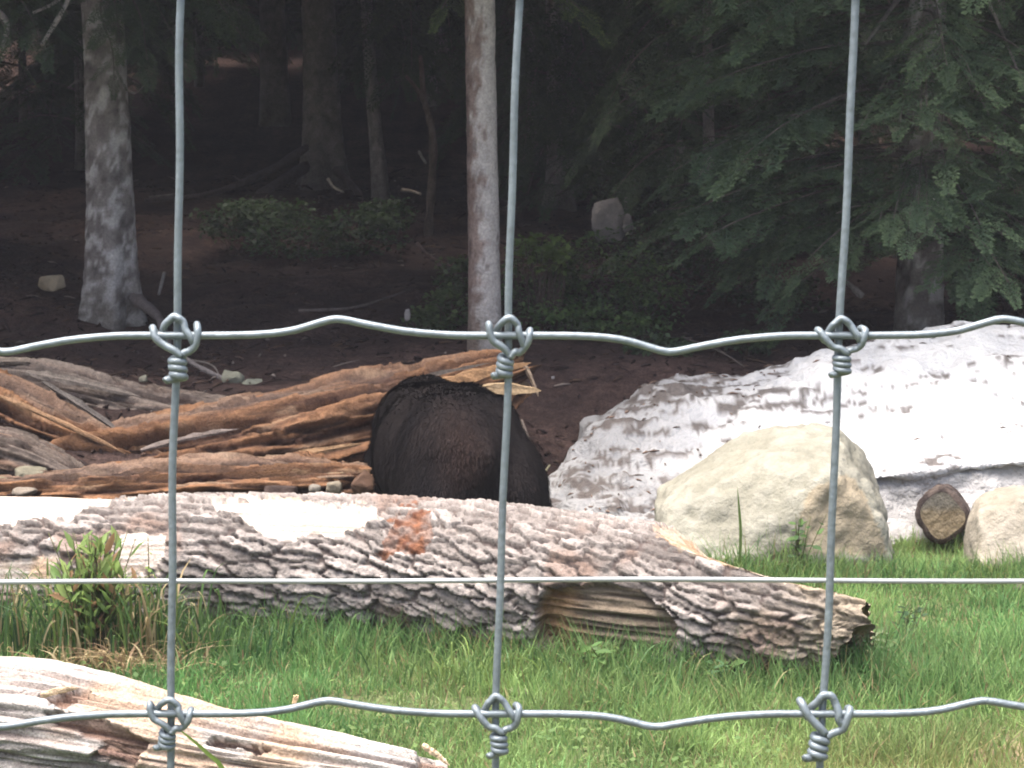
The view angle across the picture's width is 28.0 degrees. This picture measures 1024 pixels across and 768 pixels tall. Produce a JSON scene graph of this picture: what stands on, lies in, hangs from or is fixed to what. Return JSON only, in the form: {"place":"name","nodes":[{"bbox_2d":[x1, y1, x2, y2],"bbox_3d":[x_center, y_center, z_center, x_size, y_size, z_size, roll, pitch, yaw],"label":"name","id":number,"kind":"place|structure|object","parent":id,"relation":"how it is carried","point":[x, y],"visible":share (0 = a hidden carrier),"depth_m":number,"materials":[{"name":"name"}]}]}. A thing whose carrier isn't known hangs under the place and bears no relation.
{"place":"outdoors","nodes":[
{"label":"outdoors","id":0,"kind":"place"},
{"bbox_2d":[0,0,1023,767],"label":"ground","id":1,"kind":"structure","parent":0,"point":[228,134],"depth_m":14.38,"materials":[{"name":"soil"}]},
{"bbox_2d":[12,487,37,495],"bbox_3d":[-2.225,0.491,9.376,0.113,0.040,0.083,0,5,0],"label":"rubble chunk","id":2,"kind":"object","parent":1,"relation":"on","point":[22,491],"visible":1,"depth_m":9.35,"materials":[{"name":"beige stone"}]},
{"bbox_2d":[15,466,46,476],"bbox_3d":[-2.240,0.421,9.569,0.149,0.076,0.119,0,5,0],"label":"rubble chunk","id":3,"kind":"object","parent":1,"relation":"on","point":[21,471],"visible":0.66,"depth_m":9.54,"materials":[{"name":"beige stone"}]},
{"bbox_2d":[0,426,83,474],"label":"rotten log","id":4,"kind":"object","parent":1,"relation":"on","point":[18,447],"visible":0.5,"depth_m":9.67,"materials":[{"name":"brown wood"}]},
{"bbox_2d":[0,0,83,90],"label":"conifer tree","id":5,"kind":"object","parent":1,"relation":"on","point":[5,22],"visible":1,"depth_m":11.39,"materials":[{"name":"green plant"}]},
{"bbox_2d":[0,1,83,151],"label":"young fir","id":6,"kind":"object","parent":1,"relation":"on","point":[23,114],"visible":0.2,"depth_m":22.18,"materials":[{"name":"green plant"}]},
{"bbox_2d":[2,0,82,58],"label":"conifer tree","id":7,"kind":"object","parent":1,"relation":"on","point":[65,28],"visible":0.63,"depth_m":14.66,"materials":[{"name":"green plant"}]},
{"bbox_2d":[38,275,65,291],"bbox_3d":[-2.831,-0.623,12.651,0.172,0.105,0.154,0,5,0],"label":"stone","id":8,"kind":"object","parent":1,"relation":"on","point":[51,283],"visible":1,"depth_m":12.59,"materials":[{"name":"grey stone"}]},
{"bbox_2d":[0,585,137,658],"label":"grass tuft","id":9,"kind":"object","parent":1,"relation":"on","point":[13,626],"visible":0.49,"depth_m":6.73,"materials":[{"name":"green plant"}]},
{"bbox_2d":[0,368,161,454],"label":"rotten log","id":10,"kind":"object","parent":1,"relation":"on","point":[41,413],"visible":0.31,"depth_m":9.94,"materials":[{"name":"brown wood"}]},
{"bbox_2d":[46,526,145,663],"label":"leafy weed","id":11,"kind":"object","parent":1,"relation":"on","point":[108,567],"visible":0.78,"depth_m":6.68,"materials":[{"name":"green plant"}]},
{"bbox_2d":[0,0,195,185],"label":"young fir","id":12,"kind":"object","parent":1,"relation":"on","point":[77,71],"visible":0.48,"depth_m":20.75,"materials":[{"name":"green plant"}]},
{"bbox_2d":[0,356,226,410],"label":"rotten log","id":13,"kind":"object","parent":1,"relation":"on","point":[87,385],"visible":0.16,"depth_m":10.46,"materials":[{"name":"brown wood"}]},
{"bbox_2d":[31,0,203,119],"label":"conifer tree","id":14,"kind":"object","parent":1,"relation":"on","point":[166,70],"visible":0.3,"depth_m":20.29,"materials":[{"name":"green plant"}]},
{"bbox_2d":[8,632,243,676],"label":"grass tuft","id":15,"kind":"object","parent":1,"relation":"on","point":[121,659],"visible":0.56,"depth_m":6.58,"materials":[{"name":"beige plant"}]},
{"bbox_2d":[139,375,147,382],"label":"stone","id":16,"kind":"object","parent":1,"relation":"on","point":[143,379],"visible":1,"depth_m":10.92,"materials":[{"name":"stone"}]},
{"bbox_2d":[144,536,155,639],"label":"leafy weed","id":17,"kind":"object","parent":1,"relation":"on","point":[148,570],"visible":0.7,"depth_m":6.80,"materials":[{"name":"green plant"}]},
{"bbox_2d":[157,272,165,294],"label":"stick","id":18,"kind":"object","parent":1,"relation":"on","point":[161,282],"visible":1,"depth_m":12.30,"materials":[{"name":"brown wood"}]},
{"bbox_2d":[149,193,174,197],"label":"stick","id":19,"kind":"object","parent":1,"relation":"on","point":[156,196],"visible":0.81,"depth_m":17.49,"materials":[{"name":"wood"}]},
{"bbox_2d":[0,556,324,671],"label":"grass tuft","id":20,"kind":"object","parent":1,"relation":"on","point":[78,641],"visible":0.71,"depth_m":6.72,"materials":[{"name":"green plant"}]},
{"bbox_2d":[63,0,268,344],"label":"conifer tree","id":21,"kind":"object","parent":1,"relation":"on","point":[113,298],"visible":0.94,"depth_m":12.77,"materials":[{"name":"green plant"}]},
{"bbox_2d":[69,584,267,659],"bbox_3d":[-1.159,0.797,6.776,0.599,0.255,0.420,-3,6,-28],"label":"grass tuft","id":22,"kind":"object","parent":1,"relation":"on","point":[161,638],"visible":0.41,"depth_m":6.78,"materials":[{"name":"green plant"}]},
{"bbox_2d":[0,451,376,498],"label":"rotten log","id":23,"kind":"object","parent":1,"relation":"on","point":[235,472],"visible":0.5,"depth_m":9.42,"materials":[{"name":"brown wood"}]},
{"bbox_2d":[166,0,238,50],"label":"conifer tree","id":24,"kind":"object","parent":1,"relation":"on","point":[196,25],"visible":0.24,"depth_m":23.04,"materials":[{"name":"green plant"}]},
{"bbox_2d":[182,731,223,767],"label":"grass stalk","id":25,"kind":"object","parent":1,"relation":"on","point":[212,757],"depth_m":4.54,"materials":[{"name":"green plant"}]},
{"bbox_2d":[186,357,221,378],"bbox_3d":[-1.676,-0.094,11.145,0.588,0.222,0.063,4,6,37],"label":"stick","id":26,"kind":"object","parent":1,"relation":"on","point":[200,367],"visible":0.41,"depth_m":11.11,"materials":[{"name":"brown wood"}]},
{"bbox_2d":[192,359,220,379],"bbox_3d":[-1.645,-0.065,11.128,0.060,0.136,0.338,-4,7,-42],"label":"stick","id":27,"kind":"object","parent":1,"relation":"on","point":[212,365],"visible":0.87,"depth_m":11.15,"materials":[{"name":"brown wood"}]},
{"bbox_2d":[127,3,300,104],"bbox_3d":[-3.806,-5.842,24.536,2.324,5.316,2.359,2,6,26],"label":"young fir","id":28,"kind":"object","parent":1,"relation":"on","point":[200,67],"visible":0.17,"depth_m":24.66,"materials":[{"name":"green plant"}]},
{"bbox_2d":[0,656,449,767],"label":"driftwood log","id":29,"kind":"object","parent":1,"relation":"on","point":[30,687],"visible":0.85,"depth_m":5.04,"materials":[{"name":"brown wood"}]},
{"bbox_2d":[221,370,244,382],"bbox_3d":[-1.485,-0.026,10.935,0.118,0.099,0.106,0,5,0],"label":"stone","id":30,"kind":"object","parent":1,"relation":"on","point":[234,377],"visible":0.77,"depth_m":10.90,"materials":[{"name":"grey stone"}]},
{"bbox_2d":[87,599,403,678],"bbox_3d":[-0.729,0.834,6.758,1.428,0.184,0.725,0,5,0],"label":"grass tuft","id":31,"kind":"object","parent":1,"relation":"on","point":[223,638],"visible":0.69,"depth_m":6.73,"materials":[{"name":"green plant"}]},
{"bbox_2d":[242,379,261,384],"bbox_3d":[-1.382,0.015,10.895,0.133,0.086,0.100,0,5,0],"label":"stone","id":32,"kind":"object","parent":1,"relation":"on","point":[253,381],"visible":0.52,"depth_m":10.88,"materials":[{"name":"stone"}]},
{"bbox_2d":[145,0,363,202],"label":"conifer tree","id":33,"kind":"object","parent":1,"relation":"on","point":[320,152],"visible":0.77,"depth_m":19.64,"materials":[{"name":"brown plant"}]},
{"bbox_2d":[0,0,520,126],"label":"conifer tree","id":34,"kind":"object","parent":1,"relation":"on","point":[274,110],"visible":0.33,"depth_m":22.90,"materials":[{"name":"green plant"}]},
{"bbox_2d":[264,485,298,493],"bbox_3d":[-1.042,0.488,9.272,0.156,0.066,0.110,0,5,0],"label":"rubble chunk","id":35,"kind":"object","parent":1,"relation":"on","point":[279,489],"visible":0.52,"depth_m":9.23,"materials":[{"name":"stone"}]},
{"bbox_2d":[46,349,541,462],"bbox_3d":[-1.195,0.303,10.062,2.734,0.928,0.787,-1,5,-7],"label":"rotten log","id":36,"kind":"object","parent":1,"relation":"on","point":[329,416],"visible":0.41,"depth_m":9.89,"materials":[{"name":"brown wood"}]},
{"bbox_2d":[188,195,423,262],"bbox_3d":[-1.557,-1.173,15.439,1.770,0.508,1.670,0,5,0],"label":"shrub","id":37,"kind":"object","parent":1,"relation":"on","point":[278,217],"visible":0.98,"depth_m":15.20,"materials":[{"name":"green plant"}]},
{"bbox_2d":[309,484,320,492],"bbox_3d":[-0.891,0.473,9.276,0.058,0.043,0.047,0,5,0],"label":"rubble chunk","id":38,"kind":"object","parent":1,"relation":"on","point":[313,488],"visible":0.87,"depth_m":9.26,"materials":[{"name":"stone"}]},
{"bbox_2d":[326,481,341,493],"bbox_3d":[-0.804,0.469,9.279,0.074,0.062,0.065,0,5,0],"label":"rubble chunk","id":39,"kind":"object","parent":1,"relation":"on","point":[334,487],"visible":0.91,"depth_m":9.26,"materials":[{"name":"beige stone"}]},
{"bbox_2d":[327,178,343,192],"bbox_3d":[-1.472,-1.643,16.964,0.059,0.130,0.343,-2,6,-25],"label":"stick","id":40,"kind":"object","parent":1,"relation":"on","point":[332,185],"visible":1,"depth_m":16.92,"materials":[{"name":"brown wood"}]},
{"bbox_2d":[298,289,409,311],"bbox_3d":[-0.898,-0.508,12.498,0.173,0.113,0.946,4,7,42],"label":"stick","id":41,"kind":"object","parent":1,"relation":"on","point":[334,309],"visible":1,"depth_m":12.29,"materials":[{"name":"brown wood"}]},
{"bbox_2d":[351,470,373,493],"bbox_3d":[-0.677,0.447,9.323,0.105,0.114,0.085,0,5,0],"label":"rubble chunk","id":42,"kind":"object","parent":1,"relation":"on","point":[362,482],"visible":0.94,"depth_m":9.30,"materials":[{"name":"brown stone"}]},
{"bbox_2d":[286,1,457,68],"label":"young fir","id":43,"kind":"object","parent":1,"relation":"on","point":[300,38],"visible":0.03,"depth_m":25.09,"materials":[{"name":"green plant"}]},
{"bbox_2d":[404,309,410,320],"bbox_3d":[-0.611,-0.405,12.009,0.037,0.074,0.022,0,5,0],"label":"stone","id":44,"kind":"object","parent":1,"relation":"on","point":[407,313],"visible":1,"depth_m":12.00,"materials":[{"name":"stone"}]},
{"bbox_2d":[400,188,420,194],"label":"stick","id":45,"kind":"object","parent":1,"relation":"on","point":[409,190],"visible":1,"depth_m":15.84,"materials":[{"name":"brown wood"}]},
{"bbox_2d":[327,0,496,200],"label":"conifer tree","id":46,"kind":"object","parent":1,"relation":"on","point":[370,33],"visible":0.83,"depth_m":17.80,"materials":[{"name":"green plant"}]},
{"bbox_2d":[405,55,437,235],"bbox_3d":[-0.727,-1.803,16.381,0.275,1.626,0.094,-2,5,-19],"label":"dead snag","id":47,"kind":"object","parent":1,"relation":"on","point":[428,229],"visible":0.93,"depth_m":16.38,"materials":[{"name":"grey wood"}]},
{"bbox_2d":[418,150,426,163],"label":"stick","id":48,"kind":"object","parent":1,"relation":"on","point":[421,156],"visible":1,"depth_m":16.80,"materials":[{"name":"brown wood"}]},
{"bbox_2d":[416,242,450,265],"bbox_3d":[-0.520,-0.848,13.374,0.034,0.151,0.466,-3,6,-29],"label":"stick","id":49,"kind":"object","parent":1,"relation":"on","point":[419,245],"visible":0.87,"depth_m":13.41,"materials":[{"name":"grey wood"}]},
{"bbox_2d":[399,253,468,330],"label":"shrub","id":50,"kind":"object","parent":1,"relation":"on","point":[433,318],"visible":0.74,"depth_m":12.31,"materials":[{"name":"green plant"}]},
{"bbox_2d":[218,0,656,51],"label":"conifer tree","id":51,"kind":"object","parent":1,"relation":"on","point":[344,2],"visible":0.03,"depth_m":26.51,"materials":[{"name":"green plant"}]},
{"bbox_2d":[0,491,875,683],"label":"fallen log","id":52,"kind":"object","parent":1,"relation":"on","point":[275,535],"visible":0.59,"depth_m":6.83,"materials":[{"name":"grey wood"}]},
{"bbox_2d":[338,0,541,107],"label":"young fir","id":53,"kind":"object","parent":1,"relation":"on","point":[342,86],"visible":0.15,"depth_m":23.73,"materials":[{"name":"green plant"}]},
{"bbox_2d":[362,373,553,507],"bbox_3d":[-0.353,0.385,9.367,0.755,0.878,1.983,-1,5,-15],"label":"bear","id":54,"kind":"object","parent":1,"relation":"on","point":[431,435],"visible":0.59,"depth_m":8.56},
{"bbox_2d":[372,635,600,702],"bbox_3d":[-0.071,0.890,6.412,0.616,0.141,0.603,-4,6,-36],"label":"grass tuft","id":55,"kind":"object","parent":1,"relation":"on","point":[444,663],"visible":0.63,"depth_m":6.39,"materials":[{"name":"green plant"}]},
{"bbox_2d":[0,515,1023,767],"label":"grass","id":56,"kind":"structure","parent":1,"relation":"on","point":[882,737],"depth_m":6.22,"materials":[{"name":"green plant"}]},
{"bbox_2d":[0,0,1023,767],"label":"wire fence","id":57,"kind":"object","parent":1,"relation":"on","point":[818,742],"visible":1,"depth_m":0.93,"materials":[{"name":"silver metal"}]},
{"bbox_2d":[0,577,1023,584],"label":"strand wire","id":58,"kind":"object","parent":57,"relation":"attached to","point":[515,580],"visible":1,"depth_m":0.95,"materials":[{"name":"grey metal"}]},
{"bbox_2d":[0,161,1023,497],"bbox_3d":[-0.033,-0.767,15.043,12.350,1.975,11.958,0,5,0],"label":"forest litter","id":59,"kind":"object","parent":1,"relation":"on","point":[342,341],"visible":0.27,"depth_m":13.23,"materials":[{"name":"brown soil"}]},
{"bbox_2d":[428,0,609,351],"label":"conifer tree","id":60,"kind":"object","parent":1,"relation":"on","point":[484,296],"visible":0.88,"depth_m":11.58,"materials":[{"name":"grey plant"}]},
{"bbox_2d":[520,419,530,440],"bbox_3d":[0.090,0.278,9.960,0.025,0.196,0.232,-2,6,-26],"label":"stick","id":61,"kind":"object","parent":1,"relation":"on","point":[522,421],"visible":0.32,"depth_m":10.01,"materials":[{"name":"wood"}]},
{"bbox_2d":[427,0,638,166],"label":"young fir","id":62,"kind":"object","parent":1,"relation":"on","point":[451,118],"visible":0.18,"depth_m":21.68,"materials":[{"name":"green plant"}]},
{"bbox_2d":[446,632,637,686],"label":"grass tuft","id":63,"kind":"object","parent":1,"relation":"on","point":[474,649],"visible":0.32,"depth_m":6.53,"materials":[{"name":"green plant"}]},
{"bbox_2d":[513,232,574,330],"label":"shrub","id":64,"kind":"object","parent":1,"relation":"on","point":[549,253],"visible":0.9,"depth_m":12.31,"materials":[{"name":"green plant"}]},
{"bbox_2d":[460,0,661,211],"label":"conifer tree","id":65,"kind":"object","parent":1,"relation":"on","point":[557,118],"visible":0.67,"depth_m":16.61,"materials":[{"name":"green plant"}]},
{"bbox_2d":[436,0,701,202],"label":"young fir","id":66,"kind":"object","parent":1,"relation":"on","point":[464,120],"visible":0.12,"depth_m":18.71,"materials":[{"name":"green plant"}]},
{"bbox_2d":[576,641,615,672],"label":"leafy weed","id":67,"kind":"object","parent":1,"relation":"on","point":[594,646],"visible":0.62,"depth_m":6.43,"materials":[{"name":"green plant"}]},
{"bbox_2d":[495,0,698,185],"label":"young fir","id":68,"kind":"object","parent":1,"relation":"on","point":[523,97],"visible":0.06,"depth_m":20.04,"materials":[{"name":"green plant"}]},
{"bbox_2d":[500,222,695,339],"bbox_3d":[0.481,-0.576,12.450,1.309,0.818,1.060,0,5,0],"label":"shrub","id":69,"kind":"object","parent":1,"relation":"on","point":[643,318],"visible":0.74,"depth_m":12.53,"materials":[{"name":"green plant"}]},
{"bbox_2d":[591,197,624,242],"bbox_3d":[0.707,-1.196,14.957,0.258,0.337,0.199,0,5,0],"label":"stone","id":70,"kind":"object","parent":1,"relation":"on","point":[606,212],"visible":0.89,"depth_m":14.89,"materials":[{"name":"grey stone"}]},
{"bbox_2d":[497,0,753,239],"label":"young fir","id":71,"kind":"object","parent":1,"relation":"on","point":[616,126],"visible":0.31,"depth_m":16.65,"materials":[{"name":"green plant"}]},
{"bbox_2d":[622,214,633,234],"bbox_3d":[0.840,-1.156,14.855,0.082,0.154,0.056,0,5,0],"label":"stone","id":72,"kind":"object","parent":1,"relation":"on","point":[627,219],"visible":0.81,"depth_m":14.83,"materials":[{"name":"grey stone"}]},
{"bbox_2d":[505,637,808,696],"bbox_3d":[0.472,0.878,6.402,0.988,0.172,0.528,0,5,0],"label":"grass tuft","id":73,"kind":"object","parent":1,"relation":"on","point":[672,665],"visible":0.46,"depth_m":6.35,"materials":[{"name":"green plant"}]},
{"bbox_2d":[567,115,748,262],"bbox_3d":[0.926,-1.597,16.379,1.164,1.214,2.719,-2,5,-18],"label":"fir","id":74,"kind":"object","parent":1,"relation":"on","point":[651,203],"visible":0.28,"depth_m":15.81,"materials":[{"name":"green plant"}]},
{"bbox_2d":[542,0,791,199],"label":"young fir","id":75,"kind":"object","parent":1,"relation":"on","point":[721,123],"visible":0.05,"depth_m":18.67,"materials":[{"name":"green plant"}]},
{"bbox_2d":[677,140,684,152],"bbox_3d":[1.225,-1.723,14.908,0.060,0.095,0.043,0,5,0],"label":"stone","id":76,"kind":"object","parent":1,"relation":"on","point":[681,151],"visible":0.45,"depth_m":14.89,"materials":[{"name":"stone"}]},
{"bbox_2d":[563,0,839,275],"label":"young fir","id":77,"kind":"object","parent":1,"relation":"on","point":[707,124],"visible":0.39,"depth_m":15.25,"materials":[{"name":"green plant"}]},
{"bbox_2d":[682,336,744,366],"bbox_3d":[1.103,-0.180,11.325,0.019,0.129,0.665,-2,6,-25],"label":"stick","id":78,"kind":"object","parent":1,"relation":"on","point":[686,338],"visible":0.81,"depth_m":11.26,"materials":[{"name":"wood"}]},
{"bbox_2d":[703,658,745,687],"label":"leafy weed","id":79,"kind":"object","parent":1,"relation":"on","point":[741,661],"visible":0.48,"depth_m":6.31,"materials":[{"name":"green plant"}]},
{"bbox_2d":[622,205,832,359],"bbox_3d":[1.292,-0.676,13.137,1.342,0.932,3.399,0,5,0],"label":"shrub","id":80,"kind":"object","parent":1,"relation":"on","point":[749,348],"visible":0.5,"depth_m":12.97,"materials":[{"name":"green plant"}]},
{"bbox_2d":[497,0,962,92],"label":"conifer tree","id":81,"kind":"object","parent":1,"relation":"on","point":[678,26],"depth_m":23.00,"materials":[{"name":"green plant"}]},
{"bbox_2d":[737,488,741,566],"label":"grass stalk","id":82,"kind":"object","parent":1,"relation":"on","point":[740,531],"depth_m":8.08,"materials":[{"name":"green plant"}]},
{"bbox_2d":[706,555,822,577],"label":"grass tuft","id":83,"kind":"object","parent":1,"relation":"on","point":[738,565],"visible":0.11,"depth_m":8.09,"materials":[{"name":"green plant"}]},
{"bbox_2d":[639,0,894,232],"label":"young fir","id":84,"kind":"object","parent":1,"relation":"on","point":[843,136],"visible":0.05,"depth_m":17.12,"materials":[{"name":"green plant"}]},
{"bbox_2d":[654,423,893,567],"bbox_3d":[1.123,0.522,8.710,1.046,0.678,0.964,0,5,0],"label":"boulder","id":85,"kind":"object","parent":1,"relation":"on","point":[776,474],"visible":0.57,"depth_m":8.38,"materials":[{"name":"beige stone"}]},
{"bbox_2d":[702,545,865,584],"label":"grass tuft","id":86,"kind":"object","parent":1,"relation":"on","point":[758,569],"visible":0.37,"depth_m":8.12,"materials":[{"name":"green plant"}]},
{"bbox_2d":[547,320,1023,544],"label":"snow bank","id":87,"kind":"structure","parent":1,"relation":"on","point":[954,403],"depth_m":9.90,"materials":[{"name":"white wood"}]},
{"bbox_2d":[558,342,1008,512],"bbox_3d":[1.540,0.153,10.148,2.765,0.801,1.476,-1,5,-10],"label":"snow debris","id":88,"kind":"object","parent":87,"relation":"on","point":[654,450],"visible":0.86,"depth_m":10.09,"materials":[{"name":"white snow"}]},
{"bbox_2d":[785,514,826,566],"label":"leafy weed","id":89,"kind":"object","parent":1,"relation":"on","point":[796,537],"visible":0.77,"depth_m":8.16,"materials":[{"name":"green plant"}]},
{"bbox_2d":[623,0,1023,332],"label":"conifer tree","id":90,"kind":"object","parent":1,"relation":"on","point":[927,99],"visible":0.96,"depth_m":11.71,"materials":[{"name":"green plant"}]},
{"bbox_2d":[660,635,1006,700],"bbox_3d":[0.997,0.885,6.347,1.112,0.170,0.657,1,5,9],"label":"grass tuft","id":91,"kind":"object","parent":1,"relation":"on","point":[835,665],"visible":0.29,"depth_m":6.28,"materials":[{"name":"green plant"}]},
{"bbox_2d":[824,263,863,298],"bbox_3d":[1.917,-0.600,11.934,0.047,0.199,0.358,-3,6,-32],"label":"stick","id":92,"kind":"object","parent":1,"relation":"on","point":[857,292],"visible":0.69,"depth_m":11.82,"materials":[{"name":"grey wood"}]},
{"bbox_2d":[716,0,995,256],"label":"young fir","id":93,"kind":"object","parent":1,"relation":"on","point":[862,139],"visible":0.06,"depth_m":15.91,"materials":[{"name":"green plant"}]},
{"bbox_2d":[763,555,987,591],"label":"grass tuft","id":94,"kind":"object","parent":1,"relation":"on","point":[877,570],"visible":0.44,"depth_m":8.10,"materials":[{"name":"green plant"}]},
{"bbox_2d":[863,626,896,669],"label":"leafy weed","id":95,"kind":"object","parent":1,"relation":"on","point":[877,631],"visible":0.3,"depth_m":6.53,"materials":[{"name":"green plant"}]},
{"bbox_2d":[778,553,1006,586],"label":"grass tuft","id":96,"kind":"object","parent":1,"relation":"on","point":[941,566],"visible":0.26,"depth_m":8.29,"materials":[{"name":"green plant"}]},
{"bbox_2d":[812,0,990,76],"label":"conifer tree","id":97,"kind":"object","parent":1,"relation":"on","point":[881,27],"visible":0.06,"depth_m":18.78,"materials":[{"name":"green plant"}]},
{"bbox_2d":[893,602,927,639],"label":"leafy weed","id":98,"kind":"object","parent":1,"relation":"on","point":[918,609],"visible":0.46,"depth_m":6.97,"materials":[{"name":"green plant"}]},
{"bbox_2d":[814,0,1023,249],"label":"young fir","id":99,"kind":"object","parent":1,"relation":"on","point":[961,126],"visible":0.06,"depth_m":15.85,"materials":[{"name":"green plant"}]},
{"bbox_2d":[915,484,969,543],"bbox_3d":[1.920,0.570,9.120,0.239,0.329,0.702,1,5,13],"label":"sawn log","id":100,"kind":"object","parent":1,"relation":"on","point":[942,514],"visible":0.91,"depth_m":8.80,"materials":[{"name":"brown wood"}]},
{"bbox_2d":[867,0,1020,40],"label":"conifer tree","id":101,"kind":"object","parent":1,"relation":"on","point":[993,17],"visible":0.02,"depth_m":24.25,"materials":[{"name":"green plant"}]},
{"bbox_2d":[892,0,1023,94],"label":"conifer tree","id":102,"kind":"object","parent":1,"relation":"on","point":[1018,14],"visible":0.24,"depth_m":14.24,"materials":[{"name":"green plant"}]},
{"bbox_2d":[903,554,1022,592],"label":"grass tuft","id":103,"kind":"object","parent":1,"relation":"on","point":[964,571],"visible":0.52,"depth_m":8.12,"materials":[{"name":"green plant"}]},
{"bbox_2d":[948,184,1023,314],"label":"shrub","id":104,"kind":"object","parent":1,"relation":"on","point":[1005,269],"visible":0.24,"depth_m":12.99,"materials":[{"name":"green plant"}]},
{"bbox_2d":[963,485,1023,568],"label":"boulder","id":105,"kind":"object","parent":1,"relation":"on","point":[998,513],"visible":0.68,"depth_m":8.36,"materials":[{"name":"beige stone"}]}
]}

